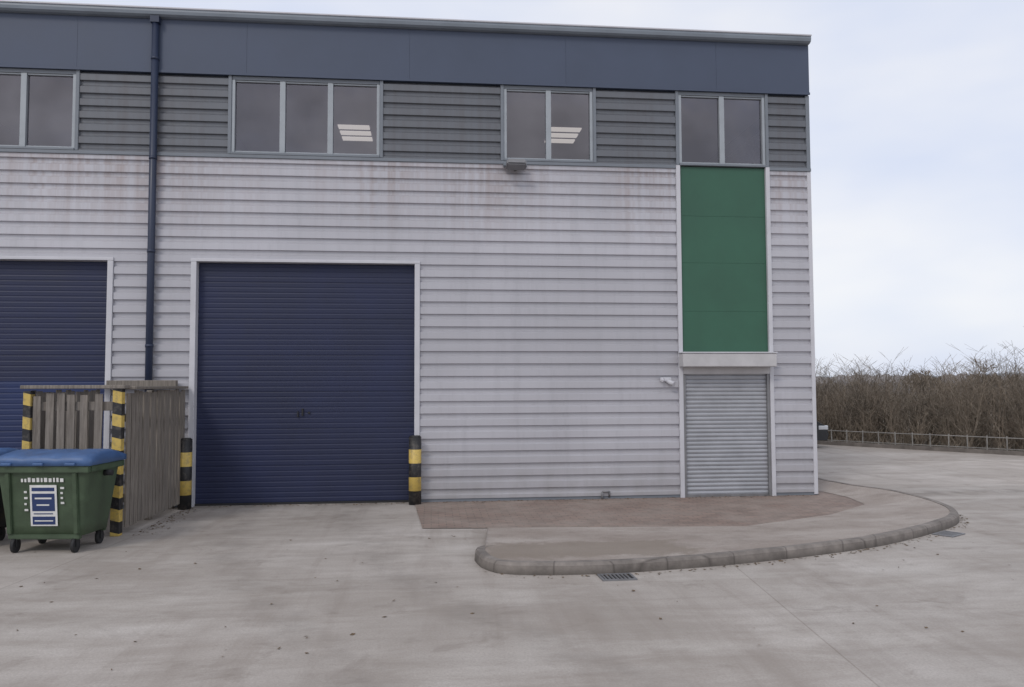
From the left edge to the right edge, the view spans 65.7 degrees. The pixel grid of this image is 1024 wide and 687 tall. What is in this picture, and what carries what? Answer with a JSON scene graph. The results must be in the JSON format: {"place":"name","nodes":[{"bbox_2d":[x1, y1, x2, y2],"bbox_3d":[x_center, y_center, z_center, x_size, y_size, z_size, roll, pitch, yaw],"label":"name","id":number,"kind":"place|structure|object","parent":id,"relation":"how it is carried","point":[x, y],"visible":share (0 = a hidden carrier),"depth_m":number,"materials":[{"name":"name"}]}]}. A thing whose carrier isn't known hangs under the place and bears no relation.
{"place":"outdoors","nodes":[
{"label":"outdoors","id":0,"kind":"place"},
{"bbox_2d":[0,123,36,145],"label":"office partition","id":1,"kind":"object","parent":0,"point":[8,136],"depth_m":13.98,"materials":[{"name":"grey"}]},
{"bbox_2d":[236,135,248,150],"bbox_3d":[-4.973,-3.151,13.779,0.080,1.330,5.030,0,-3,-6],"label":"office partition","id":2,"kind":"object","parent":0,"point":[240,146],"depth_m":14.60,"materials":[{"name":"grey"}]},
{"bbox_2d":[0,75,759,162],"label":"office ceiling","id":3,"kind":"structure","parent":0,"point":[257,114],"depth_m":13.51,"materials":[{"name":"grey"}]},
{"bbox_2d":[336,123,373,140],"bbox_3d":[-2.811,-3.786,14.278,0.600,0.029,0.960,0,-3,-6],"label":"ceiling light","id":4,"kind":"object","parent":3,"relation":"attached to","point":[355,132],"visible":1,"depth_m":14.19,"materials":[{"name":"white plastic"}]},
{"bbox_2d":[543,126,583,143],"bbox_3d":[0.920,-3.791,14.456,0.600,0.029,0.960,0,-3,-6],"label":"ceiling light","id":5,"kind":"object","parent":3,"relation":"attached to","point":[564,134],"visible":0.75,"depth_m":14.35,"materials":[{"name":"white plastic"}]},
{"bbox_2d":[0,13,808,96],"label":"parapet band","id":6,"kind":"object","parent":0,"point":[83,41],"visible":1,"depth_m":11.42,"materials":[{"name":"metal"}]},
{"bbox_2d":[0,64,809,94],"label":"parapet drip trim","id":7,"kind":"structure","parent":6,"relation":"attached to","point":[382,78],"depth_m":11.39,"materials":[{"name":"metal"}]},
{"bbox_2d":[0,444,1023,686],"bbox_3d":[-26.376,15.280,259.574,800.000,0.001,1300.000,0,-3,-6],"label":"ground","id":8,"kind":"structure","parent":0,"point":[171,608],"depth_m":5.88,"materials":[{"name":"concrete"}]},
{"bbox_2d":[0,448,18,539],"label":"wheelie bin","id":9,"kind":"object","parent":8,"relation":"on","point":[2,512],"visible":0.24,"depth_m":8.41,"materials":[{"name":"green plastic"}]},
{"bbox_2d":[0,449,126,552],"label":"wheelie bin","id":10,"kind":"object","parent":8,"relation":"on","point":[57,494],"visible":1,"depth_m":7.86,"materials":[{"name":"green plastic"}]},
{"bbox_2d":[20,380,187,536],"bbox_3d":[-4.905,1.312,9.732,1.170,1.730,2.080,0,-3,-6],"label":"timber bin enclosure","id":11,"kind":"object","parent":8,"relation":"on","point":[152,419],"visible":0.82,"depth_m":9.12,"materials":[{"name":"wood"}]},
{"bbox_2d":[178,438,192,509],"bbox_3d":[-4.404,1.750,10.685,0.172,0.950,0.172,0,-3,-6],"label":"hazard bollard","id":12,"kind":"object","parent":8,"relation":"on","point":[186,476],"visible":0.92,"depth_m":10.62,"materials":[{"name":"black metal"}]},
{"bbox_2d":[195,500,408,505],"bbox_3d":[-2.878,2.227,11.092,3.002,0.028,0.050,0,-3,-6],"label":"threshold seal","id":13,"kind":"object","parent":8,"relation":"on","point":[281,503],"visible":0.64,"depth_m":11.06,"materials":[{"name":"rubber"}]},
{"bbox_2d":[0,132,813,504],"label":"wall cladding","id":14,"kind":"structure","parent":8,"relation":"on","point":[548,326],"depth_m":11.38,"materials":[{"name":"white metal"}]},
{"bbox_2d":[0,256,114,449],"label":"shutter door","id":15,"kind":"structure","parent":14,"relation":"attached to","point":[56,318],"depth_m":10.86,"materials":[{"name":"blue paint"}]},
{"bbox_2d":[144,15,160,391],"bbox_3d":[-4.954,-1.171,10.896,0.120,6.770,0.135,0,-3,-6],"label":"downpipe","id":16,"kind":"object","parent":14,"relation":"attached to","point":[155,20],"visible":0.81,"depth_m":10.89,"materials":[{"name":"metal"}]},
{"bbox_2d":[188,261,198,506],"bbox_3d":[-4.412,0.551,10.988,0.075,3.376,0.182,0,-3,-6],"label":"jamb","id":17,"kind":"object","parent":14,"relation":"attached to","point":[193,355],"visible":0.78,"depth_m":10.93,"materials":[{"name":"white metal"}]},
{"bbox_2d":[191,258,419,264],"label":"head trim","id":18,"kind":"structure","parent":14,"relation":"attached to","point":[299,261],"depth_m":11.16,"materials":[{"name":"white metal"}]},
{"bbox_2d":[195,263,414,503],"bbox_3d":[-2.885,0.548,11.184,3.002,3.351,0.015,0,-3,-6],"label":"door curtain","id":19,"kind":"object","parent":18,"relation":"hanging from","point":[330,348],"depth_m":11.17,"materials":[{"name":"blue paint"}]},
{"bbox_2d":[0,148,675,168],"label":"window band flashing","id":20,"kind":"object","parent":14,"relation":"attached to","point":[321,158],"depth_m":11.24,"materials":[{"name":"grey metal"}]},
{"bbox_2d":[0,146,73,149],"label":"sill","id":21,"kind":"structure","parent":20,"relation":"on","point":[27,147],"depth_m":10.85,"materials":[{"name":"grey metal"}]},
{"bbox_2d":[19,73,29,145],"bbox_3d":[-6.717,-3.208,10.930,0.076,1.035,0.085,0,-3,-6],"label":"mullion","id":22,"kind":"object","parent":21,"relation":"on","point":[24,109],"visible":0.83,"depth_m":10.90,"materials":[{"name":"metal"}]},
{"bbox_2d":[0,68,75,147],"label":"window","id":23,"kind":"structure","parent":21,"relation":"on","point":[39,71],"depth_m":10.94,"materials":[{"name":"metal"}]},
{"bbox_2d":[0,72,20,145],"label":"sash","id":24,"kind":"object","parent":23,"relation":"attached to","point":[10,74],"visible":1,"depth_m":10.91,"materials":[{"name":"metal"}]},
{"bbox_2d":[26,73,72,147],"bbox_3d":[-6.377,-3.207,10.967,0.604,1.035,0.060,0,-3,-6],"label":"sash","id":25,"kind":"object","parent":23,"relation":"attached to","point":[50,75],"visible":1,"depth_m":10.97,"materials":[{"name":"metal"}]},
{"bbox_2d":[231,152,379,157],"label":"sill","id":26,"kind":"structure","parent":20,"relation":"on","point":[306,154],"depth_m":11.21,"materials":[{"name":"grey metal"}]},
{"bbox_2d":[279,81,286,152],"bbox_3d":[-3.257,-3.202,11.281,0.076,1.035,0.085,0,-3,-6],"label":"mullion","id":27,"kind":"object","parent":26,"relation":"on","point":[282,136],"visible":0.85,"depth_m":11.24,"materials":[{"name":"metal"}]},
{"bbox_2d":[231,76,379,155],"bbox_3d":[-2.925,-3.230,11.313,2.059,1.091,0.090,0,-3,-6],"label":"window","id":28,"kind":"structure","parent":26,"relation":"on","point":[272,79],"depth_m":11.28,"materials":[{"name":"metal"}]},
{"bbox_2d":[235,80,279,152],"bbox_3d":[-3.602,-3.203,11.248,0.612,1.035,0.060,0,-3,-6],"label":"sash","id":29,"kind":"object","parent":28,"relation":"attached to","point":[257,82],"visible":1,"depth_m":11.25,"materials":[{"name":"metal"}]},
{"bbox_2d":[285,82,327,153],"bbox_3d":[-2.926,-3.202,11.317,0.586,1.035,0.060,0,-3,-6],"label":"sash","id":30,"kind":"object","parent":28,"relation":"attached to","point":[307,84],"visible":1,"depth_m":11.32,"materials":[{"name":"metal"}]},
{"bbox_2d":[333,84,376,154],"bbox_3d":[-2.250,-3.201,11.386,0.612,1.035,0.060,0,-3,-6],"label":"sash","id":31,"kind":"object","parent":28,"relation":"attached to","point":[354,85],"visible":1,"depth_m":11.38,"materials":[{"name":"metal"}]},
{"bbox_2d":[327,83,333,153],"bbox_3d":[-2.594,-3.201,11.348,0.076,1.035,0.085,0,-3,-6],"label":"mullion","id":32,"kind":"object","parent":26,"relation":"on","point":[330,139],"visible":0.98,"depth_m":11.31,"materials":[{"name":"metal"}]},
{"bbox_2d":[78,72,806,167],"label":"cladding","id":33,"kind":"structure","parent":20,"relation":"on","point":[434,121],"depth_m":11.45,"materials":[{"name":"grey paint"}]},
{"bbox_2d":[504,158,593,162],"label":"sill","id":34,"kind":"structure","parent":20,"relation":"on","point":[545,160],"depth_m":11.57,"materials":[{"name":"grey metal"}]},
{"bbox_2d":[545,91,550,159],"bbox_3d":[0.532,-3.197,11.665,0.076,1.035,0.085,0,-3,-6],"label":"mullion","id":35,"kind":"object","parent":34,"relation":"on","point":[547,125],"visible":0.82,"depth_m":11.63,"materials":[{"name":"metal"}]},
{"bbox_2d":[504,85,592,160],"bbox_3d":[0.532,-3.225,11.664,1.315,1.091,0.090,0,-3,-6],"label":"window","id":36,"kind":"structure","parent":34,"relation":"on","point":[537,88],"depth_m":11.66,"materials":[{"name":"metal"}]},
{"bbox_2d":[507,90,545,158],"bbox_3d":[0.206,-3.197,11.635,0.574,1.035,0.060,0,-3,-6],"label":"sash","id":37,"kind":"object","parent":36,"relation":"attached to","point":[526,91],"visible":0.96,"depth_m":11.64,"materials":[{"name":"metal"}]},
{"bbox_2d":[551,91,589,160],"bbox_3d":[0.856,-3.196,11.701,0.574,1.035,0.060,0,-3,-6],"label":"sash","id":38,"kind":"object","parent":36,"relation":"attached to","point":[565,92],"visible":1,"depth_m":11.70,"materials":[{"name":"metal"}]},
{"bbox_2d":[414,264,419,434],"bbox_3d":[-1.351,0.556,11.299,0.075,3.376,0.182,0,-3,-6],"label":"jamb","id":39,"kind":"object","parent":14,"relation":"attached to","point":[417,363],"visible":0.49,"depth_m":11.23,"materials":[{"name":"white metal"}]},
{"bbox_2d":[503,159,526,170],"bbox_3d":[0.054,-2.554,11.382,0.340,0.132,0.285,0,-3,-6],"label":"floodlight","id":40,"kind":"object","parent":14,"relation":"attached to","point":[515,164],"visible":1,"depth_m":11.28,"materials":[{"name":"metal"}]},
{"bbox_2d":[601,491,610,498],"bbox_3d":[1.347,2.179,11.407,0.138,0.124,0.066,0,-3,-6],"label":"outlet pipe","id":41,"kind":"object","parent":14,"relation":"attached to","point":[602,492],"visible":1,"depth_m":11.38,"materials":[{"name":"metal"}]},
{"bbox_2d":[660,377,675,385],"bbox_3d":[2.267,0.559,11.526,0.215,0.134,0.130,0,-3,-6],"label":"security camera","id":42,"kind":"object","parent":14,"relation":"attached to","point":[668,380],"visible":1,"depth_m":11.53,"materials":[{"name":"white plastic"}]},
{"bbox_2d":[705,118,759,162],"bbox_3d":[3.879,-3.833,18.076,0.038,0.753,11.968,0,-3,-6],"label":"staircase","id":43,"kind":"structure","parent":14,"relation":"on","point":[744,136],"depth_m":14.62,"materials":[{"name":"grey stone"}]},
{"bbox_2d":[770,167,810,171],"bbox_3d":[4.187,-2.618,11.971,0.651,0.046,0.075,0,-3,-6],"label":"window band flashing end","id":44,"kind":"object","parent":14,"relation":"attached to","point":[793,169],"depth_m":11.94,"materials":[{"name":"grey metal"}]},
{"bbox_2d":[804,96,810,167],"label":"corner trim","id":45,"kind":"structure","parent":14,"relation":"attached to","point":[807,139],"depth_m":12.01,"materials":[{"name":"grey metal"}]},
{"bbox_2d":[806,172,817,493],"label":"corner trim","id":46,"kind":"structure","parent":14,"relation":"attached to","point":[812,340],"depth_m":11.85,"materials":[{"name":"white metal"}]},
{"bbox_3d":[-5.303,-4.158,11.104,19.680,0.740,0.102,0,-3,-6],"label":"parapet","id":47,"kind":"object","parent":14,"relation":"on","visible":0},
{"bbox_2d":[0,2,810,45],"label":"eaves gutter","id":48,"kind":"object","parent":47,"relation":"on","point":[204,15],"visible":1,"depth_m":11.36,"materials":[{"name":"grey metal"}]},
{"bbox_2d":[0,0,811,35],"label":"gutter lip","id":49,"kind":"object","parent":48,"relation":"on","point":[40,2],"visible":1,"depth_m":11.33,"materials":[{"name":"grey metal"}]},
{"bbox_2d":[88,72,797,155],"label":"wall","id":50,"kind":"structure","parent":8,"relation":"on","point":[390,82],"depth_m":11.52,"materials":[{"name":"grey metal"}]},
{"bbox_2d":[74,70,80,149],"bbox_3d":[-6.010,-3.219,11.027,0.046,1.122,0.175,0,-3,-6],"label":"reveal post","id":51,"kind":"object","parent":50,"relation":"attached to","point":[77,110],"visible":0.56,"depth_m":10.94,"materials":[{"name":"grey metal"}]},
{"bbox_2d":[227,75,231,153],"bbox_3d":[-3.977,-3.216,11.233,0.046,1.122,0.175,0,-3,-6],"label":"reveal post","id":52,"kind":"object","parent":50,"relation":"attached to","point":[229,113],"visible":0.66,"depth_m":11.15,"materials":[{"name":"grey metal"}]},
{"bbox_2d":[380,80,382,157],"bbox_3d":[-1.879,-3.212,11.447,0.046,1.122,0.175,0,-3,-6],"label":"reveal post","id":53,"kind":"object","parent":50,"relation":"attached to","point":[381,118],"visible":0.69,"depth_m":11.36,"materials":[{"name":"grey metal"}]},
{"bbox_2d":[500,85,503,160],"bbox_3d":[-0.150,-3.210,11.622,0.046,1.122,0.175,0,-3,-6],"label":"reveal post","id":54,"kind":"object","parent":50,"relation":"attached to","point":[502,120],"visible":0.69,"depth_m":11.54,"materials":[{"name":"grey metal"}]},
{"bbox_2d":[592,88,596,162],"bbox_3d":[1.208,-3.208,11.760,0.046,1.122,0.175,0,-3,-6],"label":"reveal post","id":55,"kind":"object","parent":50,"relation":"attached to","point":[594,123],"visible":0.66,"depth_m":11.67,"materials":[{"name":"grey metal"}]},
{"bbox_2d":[17,495,1010,669],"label":"leaf litter","id":56,"kind":"object","parent":8,"relation":"on","point":[550,575],"visible":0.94,"depth_m":8.53,"materials":[{"name":"brown plant"}]},
{"bbox_2d":[421,494,679,501],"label":"plinth","id":57,"kind":"structure","parent":8,"relation":"on","point":[544,498],"depth_m":11.34,"materials":[{"name":"grey concrete"}]},
{"bbox_2d":[597,573,637,580],"bbox_3d":[0.897,1.996,6.782,0.300,0.012,0.220,0,-3,-8],"label":"drain gully","id":58,"kind":"object","parent":8,"relation":"on","point":[616,577],"visible":1,"depth_m":6.77,"materials":[{"name":"metal"}]},
{"bbox_2d":[415,477,863,527],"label":"block paving","id":59,"kind":"structure","parent":8,"relation":"on","point":[692,511],"depth_m":10.26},
{"bbox_2d":[409,435,420,504],"bbox_3d":[-1.348,1.756,11.026,0.172,0.950,0.172,0,-3,-6],"label":"hazard bollard","id":60,"kind":"object","parent":59,"relation":"on","point":[414,469],"visible":1,"depth_m":10.96,"materials":[{"name":"metal"}]},
{"bbox_2d":[675,165,777,497],"bbox_3d":[3.155,-0.202,11.665,1.453,4.894,0.362,0,-3,-6],"label":"entrance bay","id":61,"kind":"object","parent":59,"relation":"on","point":[724,279],"visible":1,"depth_m":11.73,"materials":[{"name":"green paint"}]},
{"bbox_2d":[674,91,678,164],"bbox_3d":[2.452,-3.206,11.886,0.046,1.122,0.175,0,-3,-6],"label":"reveal post","id":62,"kind":"object","parent":61,"relation":"on","point":[676,127],"visible":0.56,"depth_m":11.80,"materials":[{"name":"grey metal"}]},
{"bbox_2d":[679,163,765,168],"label":"sill","id":63,"kind":"structure","parent":61,"relation":"on","point":[721,165],"depth_m":11.85,"materials":[{"name":"grey metal"}]},
{"bbox_2d":[717,96,724,163],"bbox_3d":[3.143,-3.193,11.931,0.076,1.035,0.085,0,-3,-6],"label":"mullion","id":64,"kind":"object","parent":63,"relation":"on","point":[720,126],"visible":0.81,"depth_m":11.89,"materials":[{"name":"metal"}]},
{"bbox_2d":[678,91,765,164],"bbox_3d":[3.143,-3.221,11.930,1.335,1.091,0.090,0,-3,-6],"label":"window","id":65,"kind":"structure","parent":63,"relation":"on","point":[762,129],"depth_m":11.93,"materials":[{"name":"metal"}]},
{"bbox_2d":[681,95,719,163],"bbox_3d":[2.813,-3.193,11.900,0.584,1.035,0.060,0,-3,-6],"label":"sash","id":66,"kind":"object","parent":65,"relation":"attached to","point":[702,97],"visible":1,"depth_m":11.91,"materials":[{"name":"metal"}]},
{"bbox_2d":[724,97,761,164],"bbox_3d":[3.473,-3.192,11.967,0.584,1.035,0.060,0,-3,-6],"label":"sash","id":67,"kind":"object","parent":65,"relation":"attached to","point":[739,98],"visible":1,"depth_m":11.96,"materials":[{"name":"metal"}]},
{"bbox_2d":[764,94,768,166],"bbox_3d":[3.830,-3.204,12.026,0.046,1.122,0.175,0,-3,-6],"label":"reveal post","id":68,"kind":"object","parent":61,"relation":"on","point":[766,130],"visible":0.57,"depth_m":11.94,"materials":[{"name":"grey metal"}]},
{"bbox_2d":[475,478,958,574],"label":"kerb","id":69,"kind":"structure","parent":8,"relation":"on","point":[484,559],"depth_m":7.25,"materials":[{"name":"grey concrete"}]},
{"bbox_2d":[485,479,949,560],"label":"footway","id":70,"kind":"structure","parent":8,"relation":"on","point":[880,511],"depth_m":8.52,"materials":[{"name":"grey concrete"}]},
{"bbox_2d":[776,492,816,495],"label":"plinth","id":71,"kind":"structure","parent":8,"relation":"on","point":[794,493],"depth_m":11.71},
{"bbox_2d":[817,421,828,440],"bbox_3d":[6.195,2.079,20.904,3.775,1.275,1.662,0,-3,-6],"label":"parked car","id":72,"kind":"object","parent":8,"relation":"on","point":[822,432],"visible":0.11,"depth_m":20.29,"materials":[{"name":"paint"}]},
{"bbox_2d":[818,394,1020,450],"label":"verge","id":73,"kind":"structure","parent":8,"relation":"on","point":[925,441],"depth_m":22.45,"materials":[{"name":"plant"}]},
{"bbox_2d":[815,326,1023,450],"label":"bare shrub thicket","id":74,"kind":"object","parent":73,"relation":"on","point":[856,407],"visible":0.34,"depth_m":21.39,"materials":[{"name":"brown plant"}]},
{"bbox_2d":[828,429,1023,450],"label":"rail fence","id":75,"kind":"object","parent":73,"relation":"on","point":[930,434],"visible":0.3,"depth_m":19.57,"materials":[{"name":"metal"}]},
{"bbox_2d":[903,369,951,398],"bbox_3d":[14.913,1.971,28.185,1.451,2.185,1.736,1,-3,-27],"label":"bare tree","id":76,"kind":"object","parent":73,"relation":"on","point":[924,379],"visible":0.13,"depth_m":28.38,"materials":[{"name":"brown plant"}]},
{"bbox_2d":[960,359,1022,433],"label":"bare tree","id":77,"kind":"object","parent":73,"relation":"on","point":[975,361],"visible":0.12,"depth_m":25.72,"materials":[{"name":"brown plant"}]},
{"bbox_2d":[816,373,1023,394],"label":"distant tree belt","id":78,"kind":"object","parent":8,"relation":"on","point":[817,377],"visible":0.04,"depth_m":119.61,"materials":[{"name":"plant"}]},
{"bbox_2d":[817,441,1023,455],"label":"yard edge kerb","id":79,"kind":"structure","parent":8,"relation":"on","point":[983,451],"depth_m":19.56,"materials":[{"name":"concrete"}]},
{"bbox_2d":[932,530,964,537],"bbox_3d":[4.767,2.079,8.661,0.300,0.012,0.220,2,-4,-37],"label":"drain gully","id":80,"kind":"object","parent":8,"relation":"on","point":[952,534],"visible":1,"depth_m":8.65,"materials":[{"name":"metal"}]},
{"bbox_2d":[16,0,1023,376],"label":"sky","id":81,"kind":"structure","parent":0,"point":[916,107],"materials":[{"name":"white"}]}
]}

